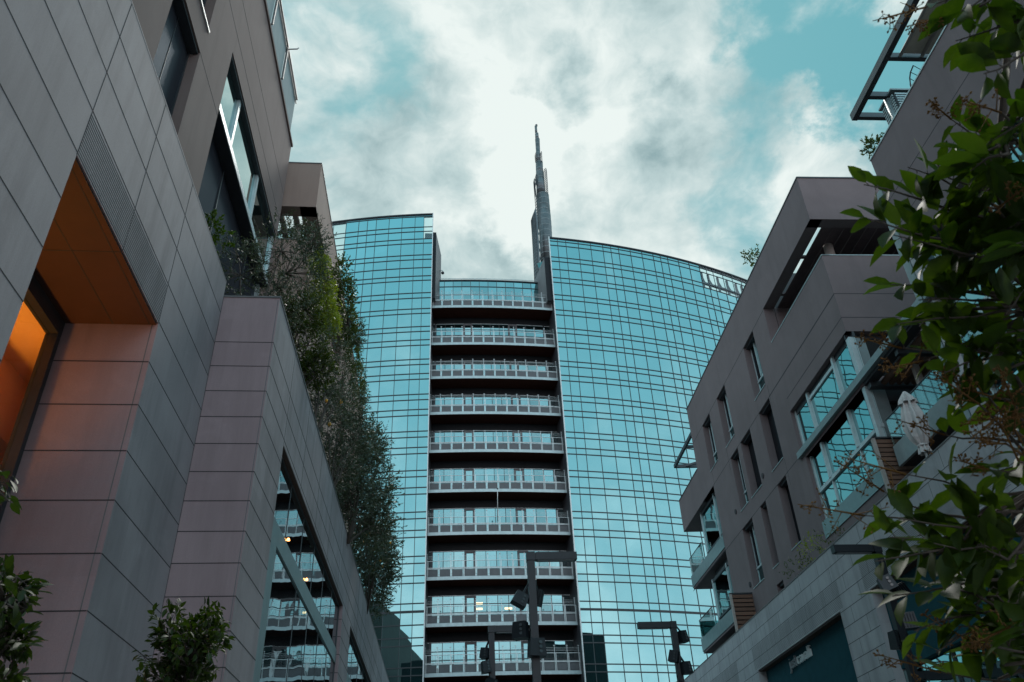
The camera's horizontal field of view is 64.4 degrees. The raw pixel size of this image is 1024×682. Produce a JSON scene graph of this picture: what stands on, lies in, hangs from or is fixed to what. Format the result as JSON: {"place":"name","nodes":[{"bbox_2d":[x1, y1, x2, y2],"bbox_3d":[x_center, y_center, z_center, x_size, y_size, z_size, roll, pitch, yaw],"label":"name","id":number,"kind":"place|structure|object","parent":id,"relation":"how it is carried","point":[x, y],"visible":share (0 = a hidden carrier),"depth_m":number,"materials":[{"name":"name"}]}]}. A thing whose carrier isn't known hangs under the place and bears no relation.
{"place":"outdoors","nodes":[
{"label":"outdoors","id":0,"kind":"place"},
{"bbox_2d":[278,213,746,681],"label":"office tower","id":1,"kind":"structure","parent":0,"point":[551,402],"depth_m":76.97,"materials":[{"name":"blue glass"}]},
{"bbox_2d":[497,488,497,521],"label":"flagpole","id":2,"kind":"object","parent":1,"relation":"attached to","point":[497,504],"visible":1,"depth_m":71.72,"materials":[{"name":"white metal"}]},
{"bbox_2d":[531,124,551,281],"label":"spire","id":3,"kind":"structure","parent":1,"relation":"on","point":[541,219],"depth_m":147.08,"materials":[{"name":"metal"}]},
{"bbox_2d":[271,0,926,296],"label":"sky","id":4,"kind":"structure","parent":0,"point":[682,129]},
{"bbox_2d":[850,0,1023,418],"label":"apartment block","id":5,"kind":"structure","parent":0,"point":[896,150],"depth_m":24.42,"materials":[{"name":"concrete"}]},
{"bbox_2d":[859,132,883,158],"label":"roof shrub","id":6,"kind":"object","parent":5,"relation":"on","point":[871,142],"visible":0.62,"depth_m":28.24,"materials":[{"name":"green plant"}]},
{"bbox_2d":[878,88,909,125],"bbox_3d":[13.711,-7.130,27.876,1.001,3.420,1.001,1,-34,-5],"label":"balcony railing","id":7,"kind":"object","parent":5,"relation":"on","point":[897,96],"visible":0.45,"depth_m":28.40,"materials":[{"name":"grey metal"}]},
{"label":"pavement","id":8,"kind":"structure","parent":0,"visible":0},
{"bbox_2d":[0,470,52,681],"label":"broadleaf tree","id":9,"kind":"object","parent":8,"relation":"on","point":[16,602],"visible":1,"depth_m":3.39,"materials":[{"name":"green plant"}]},
{"bbox_2d":[132,596,235,681],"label":"broadleaf tree","id":10,"kind":"object","parent":8,"relation":"on","point":[192,661],"visible":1,"depth_m":7.12,"materials":[{"name":"green plant"}]},
{"bbox_2d":[0,0,388,681],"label":"stone building","id":11,"kind":"structure","parent":8,"relation":"on","point":[160,440],"depth_m":11.24,"materials":[{"name":"grey stone"}]},
{"bbox_2d":[0,275,64,522],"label":"portal window","id":12,"kind":"structure","parent":11,"relation":"in","point":[37,301],"depth_m":10.78,"materials":[{"name":"grey metal"}]},
{"bbox_2d":[204,209,224,230],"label":"sprig","id":13,"kind":"object","parent":11,"relation":"on","point":[214,222],"visible":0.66,"depth_m":15.24,"materials":[{"name":"green plant"}]},
{"bbox_2d":[211,225,235,254],"bbox_3d":[-5.564,-1.464,15.270,0.564,1.749,0.613,7,-35,-15],"label":"sprig","id":14,"kind":"object","parent":11,"relation":"on","point":[217,233],"visible":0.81,"depth_m":15.52,"materials":[{"name":"green plant"}]},
{"bbox_2d":[211,207,340,337],"bbox_3d":[-5.216,-1.447,17.569,3.035,4.274,2.059,22,-41,-32],"label":"olive tree","id":15,"kind":"object","parent":11,"relation":"on","point":[305,253],"visible":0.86,"depth_m":17.87,"materials":[{"name":"green plant"}]},
{"bbox_2d":[253,457,339,681],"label":"shop window","id":16,"kind":"structure","parent":11,"relation":"in","point":[297,638],"depth_m":17.50,"materials":[{"name":"teal glass"}]},
{"bbox_2d":[284,283,343,396],"bbox_3d":[-4.939,0.390,19.692,1.672,3.560,2.173,1,-34,-5],"label":"round bush","id":17,"kind":"object","parent":11,"relation":"on","point":[310,356],"visible":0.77,"depth_m":19.79,"materials":[{"name":"green plant"}]},
{"bbox_2d":[268,162,361,542],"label":"apartment block","id":18,"kind":"structure","parent":11,"relation":"on","point":[305,195],"depth_m":28.26,"materials":[{"name":"concrete"}]},
{"bbox_2d":[277,217,305,237],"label":"planter hedge","id":19,"kind":"object","parent":18,"relation":"in","point":[280,229],"visible":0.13,"depth_m":28.86,"materials":[{"name":"green plant"}]},
{"bbox_2d":[305,246,342,344],"bbox_3d":[-6.210,-1.401,27.029,1.111,2.030,3.919,1,-34,-5],"label":"hanging plant","id":20,"kind":"object","parent":18,"relation":"hanging from","point":[333,312],"visible":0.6,"depth_m":26.71,"materials":[{"name":"green plant"}]},
{"bbox_2d":[329,251,371,407],"bbox_3d":[-6.903,0.199,35.073,1.265,2.853,12.433,2,-34,-6],"label":"roof hedge","id":21,"kind":"object","parent":18,"relation":"on","point":[350,311],"visible":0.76,"depth_m":32.14,"materials":[{"name":"green plant"}]},
{"bbox_2d":[338,314,368,350],"bbox_3d":[-6.542,-0.387,33.666,1.353,1.558,1.448,1,-34,-5],"label":"roof shrub","id":22,"kind":"object","parent":21,"relation":"in","point":[362,334],"visible":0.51,"depth_m":33.58,"materials":[{"name":"green plant"}]},
{"bbox_2d":[307,314,367,431],"bbox_3d":[-4.782,1.217,21.201,1.965,3.809,2.396,1,-34,-5],"label":"olive tree","id":23,"kind":"object","parent":11,"relation":"on","point":[331,395],"visible":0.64,"depth_m":21.30,"materials":[{"name":"green plant"}]},
{"bbox_2d":[313,373,384,501],"bbox_3d":[-5.063,2.935,24.341,2.335,4.455,3.804,1,-34,-5],"label":"olive tree","id":24,"kind":"object","parent":11,"relation":"on","point":[339,442],"visible":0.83,"depth_m":24.43,"materials":[{"name":"green plant"}]},
{"bbox_2d":[346,635,368,681],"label":"shop window","id":25,"kind":"structure","parent":11,"relation":"in","point":[355,670],"depth_m":28.92,"materials":[{"name":"teal glass"}]},
{"bbox_2d":[330,417,407,553],"bbox_3d":[-5.054,4.935,27.757,2.984,4.922,5.371,1,-34,-5],"label":"olive tree","id":26,"kind":"object","parent":11,"relation":"on","point":[371,500],"visible":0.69,"depth_m":27.43,"materials":[{"name":"green plant"}]},
{"bbox_2d":[350,509,405,622],"bbox_3d":[-5.863,9.939,34.956,2.863,4.617,9.694,1,-34,-5],"label":"olive tree","id":27,"kind":"object","parent":11,"relation":"on","point":[371,574],"visible":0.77,"depth_m":33.99,"materials":[{"name":"green plant"}]},
{"bbox_2d":[132,0,298,313],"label":"apartment block","id":28,"kind":"structure","parent":8,"relation":"on","point":[229,92],"depth_m":20.97,"materials":[{"name":"grey concrete"}]},
{"bbox_2d":[153,0,197,117],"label":"window","id":29,"kind":"structure","parent":28,"relation":"in","point":[177,41],"depth_m":16.53,"materials":[{"name":"black glass"}]},
{"bbox_2d":[198,56,275,313],"bbox_3d":[-7.303,-1.696,20.790,0.370,8.566,7.018,1,-34,-5],"label":"strip window","id":30,"kind":"structure","parent":28,"relation":"in","point":[231,184],"depth_m":21.58,"materials":[{"name":"glass"}]},
{"bbox_2d":[479,625,511,681],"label":"street lamp","id":31,"kind":"object","parent":8,"relation":"on","point":[488,663],"visible":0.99,"depth_m":27.95,"materials":[{"name":"metal"}]},
{"bbox_2d":[510,551,576,681],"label":"street lamp","id":32,"kind":"object","parent":8,"relation":"on","point":[521,630],"visible":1,"depth_m":21.42,"materials":[{"name":"metal"}]},
{"bbox_2d":[637,621,693,681],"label":"street lamp","id":33,"kind":"object","parent":8,"relation":"on","point":[682,668],"visible":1,"depth_m":28.50,"materials":[{"name":"metal"}]},
{"bbox_2d":[684,382,1023,681],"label":"stone building","id":34,"kind":"structure","parent":8,"relation":"on","point":[830,616],"depth_m":26.44,"materials":[{"name":"stone"}]},
{"bbox_2d":[729,592,755,631],"bbox_3d":[11.341,12.891,38.087,2.024,2.196,0.170,0,-34,-4],"label":"slat screen","id":35,"kind":"object","parent":34,"relation":"on","point":[743,609],"visible":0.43,"depth_m":38.26,"materials":[{"name":"red wood"}]},
{"bbox_2d":[779,550,811,578],"bbox_3d":[11.270,9.168,31.958,1.309,1.588,2.234,1,-34,-5],"label":"planter weed","id":36,"kind":"object","parent":34,"relation":"on","point":[797,563],"visible":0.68,"depth_m":31.93,"materials":[{"name":"green plant"}]},
{"bbox_2d":[788,645,812,673],"bbox_3d":[10.967,12.121,30.993,0.070,0.544,2.354,0,-34,-4],"label":"shop sign","id":37,"kind":"object","parent":34,"relation":"attached to","point":[803,656],"visible":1,"depth_m":30.85,"materials":[{"name":"grey"}]},
{"bbox_2d":[796,531,825,566],"bbox_3d":[11.111,7.968,30.362,1.404,1.834,1.582,26,-43,-36],"label":"planter weed","id":38,"kind":"object","parent":34,"relation":"on","point":[811,541],"visible":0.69,"depth_m":30.41,"materials":[{"name":"green plant"}]},
{"bbox_2d":[813,521,844,550],"bbox_3d":[11.375,7.110,28.923,1.240,1.655,2.018,1,-34,-5],"label":"planter weed","id":39,"kind":"object","parent":34,"relation":"on","point":[826,536],"visible":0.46,"depth_m":28.75,"materials":[{"name":"green plant"}]},
{"bbox_2d":[674,176,1020,653],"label":"apartment block","id":40,"kind":"structure","parent":34,"relation":"on","point":[797,391],"depth_m":33.69,"materials":[{"name":"grey concrete"}]},
{"bbox_2d":[705,416,717,471],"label":"window","id":41,"kind":"structure","parent":40,"relation":"in","point":[708,424],"depth_m":45.70,"materials":[{"name":"metal"}]},
{"bbox_2d":[700,491,722,553],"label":"corner window","id":42,"kind":"structure","parent":40,"relation":"in","point":[710,520],"depth_m":45.85,"materials":[{"name":"glass"}]},
{"bbox_2d":[711,561,732,620],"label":"corner window","id":43,"kind":"structure","parent":40,"relation":"in","point":[721,583],"depth_m":43.94,"materials":[{"name":"glass"}]},
{"bbox_2d":[719,388,734,447],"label":"window","id":44,"kind":"structure","parent":40,"relation":"in","point":[723,396],"depth_m":43.07,"materials":[{"name":"metal"}]},
{"bbox_2d":[733,451,748,511],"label":"window","id":45,"kind":"structure","parent":40,"relation":"in","point":[736,457],"depth_m":40.96,"materials":[{"name":"metal"}]},
{"bbox_2d":[740,244,759,267],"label":"roof shrub","id":46,"kind":"object","parent":40,"relation":"on","point":[751,255],"visible":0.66,"depth_m":39.90,"materials":[{"name":"green plant"}]},
{"bbox_2d":[743,432,761,497],"bbox_3d":[11.565,5.817,38.783,0.440,2.925,1.556,0,-34,-4],"label":"window","id":47,"kind":"structure","parent":40,"relation":"in","point":[748,440],"depth_m":39.29,"materials":[{"name":"metal"}]},
{"bbox_2d":[745,521,764,588],"bbox_3d":[11.593,10.040,38.536,0.440,2.926,1.603,0,-34,-4],"label":"window","id":48,"kind":"structure","parent":40,"relation":"in","point":[750,527],"depth_m":39.03,"materials":[{"name":"metal"}]},
{"bbox_2d":[746,335,764,400],"bbox_3d":[11.579,1.157,38.349,0.440,2.942,1.549,0,-34,-4],"label":"window","id":49,"kind":"structure","parent":40,"relation":"in","point":[751,346],"depth_m":38.85,"materials":[{"name":"metal"}]},
{"bbox_2d":[762,401,782,471],"bbox_3d":[11.719,4.176,36.291,0.440,2.959,1.492,0,-34,-4],"label":"window","id":50,"kind":"structure","parent":40,"relation":"in","point":[767,411],"depth_m":36.77,"materials":[{"name":"glass"}]},
{"bbox_2d":[780,478,800,549],"bbox_3d":[11.854,7.216,34.308,0.440,2.922,1.107,0,-34,-4],"label":"window","id":51,"kind":"structure","parent":40,"relation":"in","point":[784,484],"depth_m":34.83,"materials":[{"name":"metal"}]},
{"bbox_2d":[870,436,916,490],"bbox_3d":[12.849,4.348,25.918,2.136,2.845,0.170,0,-34,-4],"label":"slat screen","id":52,"kind":"object","parent":34,"relation":"on","point":[883,447],"visible":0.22,"depth_m":26.21,"materials":[{"name":"red wood"}]},
{"bbox_2d":[898,391,931,456],"bbox_3d":[11.791,2.749,23.538,0.719,2.954,0.716,1,-34,-5],"label":"parasol","id":53,"kind":"object","parent":34,"relation":"on","point":[911,410],"visible":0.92,"depth_m":23.60,"materials":[{"name":"white fabric"}]},
{"bbox_2d":[830,544,952,681],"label":"street lamp","id":54,"kind":"object","parent":8,"relation":"on","point":[898,634],"visible":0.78,"depth_m":21.79,"materials":[{"name":"metal"}]},
{"bbox_2d":[797,0,1023,681],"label":"broadleaf tree","id":55,"kind":"object","parent":8,"relation":"on","point":[980,556],"visible":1,"depth_m":2.28,"materials":[{"name":"green plant"}]}
]}

